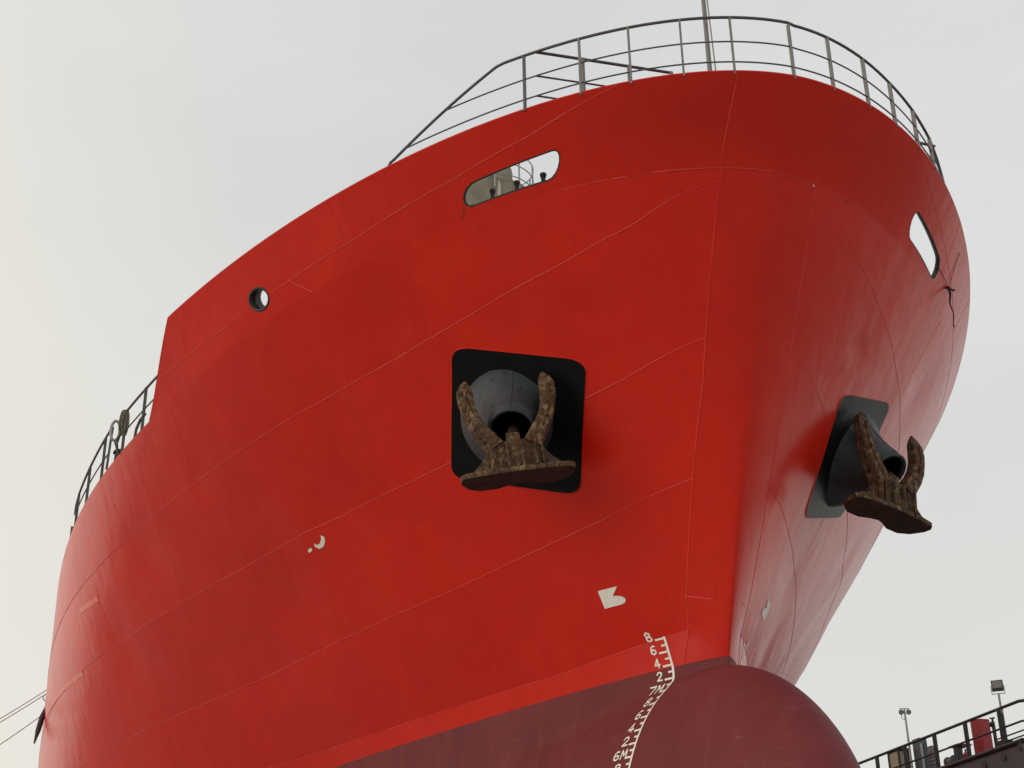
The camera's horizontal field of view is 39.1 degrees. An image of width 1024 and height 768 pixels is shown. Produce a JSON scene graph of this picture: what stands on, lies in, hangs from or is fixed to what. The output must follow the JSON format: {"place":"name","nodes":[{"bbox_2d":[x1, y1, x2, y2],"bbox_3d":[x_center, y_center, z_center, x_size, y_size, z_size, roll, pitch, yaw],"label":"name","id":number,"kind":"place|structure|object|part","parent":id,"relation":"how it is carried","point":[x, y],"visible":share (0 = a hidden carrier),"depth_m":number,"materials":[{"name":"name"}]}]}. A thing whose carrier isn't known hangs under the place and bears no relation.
{"place":"outdoors","nodes":[
{"label":"outdoors","id":0,"kind":"place"},
{"bbox_2d":[0,0,1023,767],"label":"sky","id":1,"kind":"structure","parent":0,"point":[147,147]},
{"bbox_2d":[943,755,954,764],"bbox_3d":[12.957,11.246,42.450,0.320,0.591,0.400,7,-27,-16],"label":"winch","id":2,"kind":"object","parent":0,"point":[950,759],"visible":0.52,"depth_m":42.49,"materials":[{"name":"grey metal"}]},
{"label":"keel block","id":3,"kind":"structure","parent":0,"visible":0},
{"bbox_2d":[38,0,969,767],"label":"cargo ship","id":4,"kind":"object","parent":3,"relation":"on","point":[714,306],"visible":0.92,"depth_m":23.20,"materials":[{"name":"metal"}]},
{"bbox_2d":[0,717,38,744],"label":"mooring wire","id":5,"kind":"object","parent":4,"relation":"attached to","point":[19,731],"visible":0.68,"depth_m":40.54,"materials":[{"name":"grey metal"}]},
{"bbox_2d":[0,696,42,722],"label":"mooring wire","id":6,"kind":"object","parent":4,"relation":"attached to","point":[21,709],"visible":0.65,"depth_m":40.68,"materials":[{"name":"grey metal"}]},
{"bbox_2d":[0,690,45,718],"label":"mooring wire","id":7,"kind":"object","parent":4,"relation":"attached to","point":[22,705],"visible":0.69,"depth_m":40.90,"materials":[{"name":"grey metal"}]},
{"bbox_2d":[34,694,45,743],"bbox_3d":[-12.742,9.065,39.135,0.223,1.592,1.051,5,-26,-11],"label":"rubber fender","id":8,"kind":"object","parent":4,"relation":"hanging from","point":[40,723],"visible":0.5,"depth_m":38.86,"materials":[{"name":"black rubber"}]},
{"bbox_2d":[109,409,129,453],"bbox_3d":[-8.087,0.990,29.678,0.395,0.995,0.192,3,-26,-8],"label":"rope coil","id":9,"kind":"object","parent":4,"relation":"hanging from","point":[120,422],"visible":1,"depth_m":29.69,"materials":[{"name":"grey fabric"}]},
{"bbox_2d":[456,372,575,490],"bbox_3d":[0.048,0.743,22.066,1.796,1.845,0.893,-1,-26,-1],"label":"anchor","id":10,"kind":"object","parent":4,"relation":"attached to","point":[513,458],"visible":1,"depth_m":21.58,"materials":[{"name":"brown metal"}]},
{"bbox_2d":[844,412,931,533],"bbox_3d":[5.992,1.471,23.762,1.796,1.845,0.893,16,-31,-31],"label":"anchor","id":11,"kind":"object","parent":4,"relation":"attached to","point":[887,499],"visible":1,"depth_m":23.30,"materials":[{"name":"brown metal"}]},
{"bbox_2d":[939,253,959,326],"bbox_3d":[7.654,-1.695,24.921,0.346,1.290,0.906,-12,-28,21],"label":"knotted cord","id":12,"kind":"object","parent":4,"relation":"hanging from","point":[948,288],"visible":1,"depth_m":25.18,"materials":[{"name":"black fabric"}]},
{"label":"ground","id":13,"kind":"structure","parent":0,"visible":0},
{"bbox_2d":[938,738,1023,767],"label":"dock wall","id":14,"kind":"structure","parent":13,"relation":"on","point":[1009,754],"depth_m":38.81,"materials":[{"name":"metal"}]},
{"bbox_2d":[887,748,910,767],"bbox_3d":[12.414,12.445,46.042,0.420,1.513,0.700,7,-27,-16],"label":"site cabin","id":15,"kind":"object","parent":14,"relation":"on","point":[895,758],"visible":0.73,"depth_m":46.09,"materials":[{"name":"beige metal"}]},
{"bbox_2d":[899,708,912,767],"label":"twin floodlight","id":16,"kind":"object","parent":14,"relation":"on","point":[904,712],"visible":1,"depth_m":46.06,"materials":[{"name":"grey metal"}]},
{"bbox_2d":[912,738,929,767],"bbox_3d":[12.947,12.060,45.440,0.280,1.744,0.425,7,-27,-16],"label":"grey container","id":17,"kind":"object","parent":14,"relation":"on","point":[919,749],"visible":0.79,"depth_m":45.49,"materials":[{"name":"metal"}]},
{"bbox_2d":[923,742,929,767],"bbox_3d":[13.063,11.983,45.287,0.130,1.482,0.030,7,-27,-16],"label":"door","id":18,"kind":"structure","parent":17,"relation":"in","point":[924,743],"depth_m":45.44,"materials":[{"name":"metal"}]},
{"bbox_2d":[927,745,935,767],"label":"vent stack","id":19,"kind":"object","parent":14,"relation":"on","point":[932,761],"visible":0.72,"depth_m":43.70,"materials":[{"name":"grey metal"}]},
{"bbox_2d":[858,699,1023,767],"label":"dock railing","id":20,"kind":"object","parent":14,"relation":"on","point":[1001,729],"visible":0.84,"depth_m":40.77,"materials":[{"name":"black metal"}]},
{"bbox_2d":[990,680,1004,712],"bbox_3d":[13.339,8.562,39.503,0.360,0.912,0.142,-10,-28,19],"label":"floodlight","id":21,"kind":"object","parent":20,"relation":"attached to","point":[997,685],"visible":1,"depth_m":39.57,"materials":[{"name":"grey metal"}]},
{"bbox_2d":[949,743,971,760],"bbox_3d":[13.122,10.946,42.076,0.500,0.799,0.500,7,-27,-16],"label":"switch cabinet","id":22,"kind":"object","parent":14,"relation":"on","point":[958,752],"visible":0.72,"depth_m":42.01,"materials":[{"name":"metal"}]},
{"bbox_3d":[13.055,10.882,41.898,0.140,0.607,0.020,7,-27,-16],"label":"door","id":23,"kind":"part","parent":22,"relation":"part of","materials":[{"name":"metal"}]},
{"bbox_2d":[970,719,993,753],"bbox_3d":[13.603,10.408,41.647,0.605,1.377,0.530,7,-27,-16],"label":"red locker","id":24,"kind":"object","parent":14,"relation":"on","point":[978,728],"visible":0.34,"depth_m":41.55,"materials":[{"name":"red metal"}]},
{"bbox_2d":[989,717,997,746],"bbox_3d":[13.448,9.848,40.185,0.198,1.110,0.168,-11,-28,20],"label":"vent pipe","id":25,"kind":"object","parent":14,"relation":"on","point":[992,724],"visible":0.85,"depth_m":40.26,"materials":[{"name":"grey metal"}]}
]}

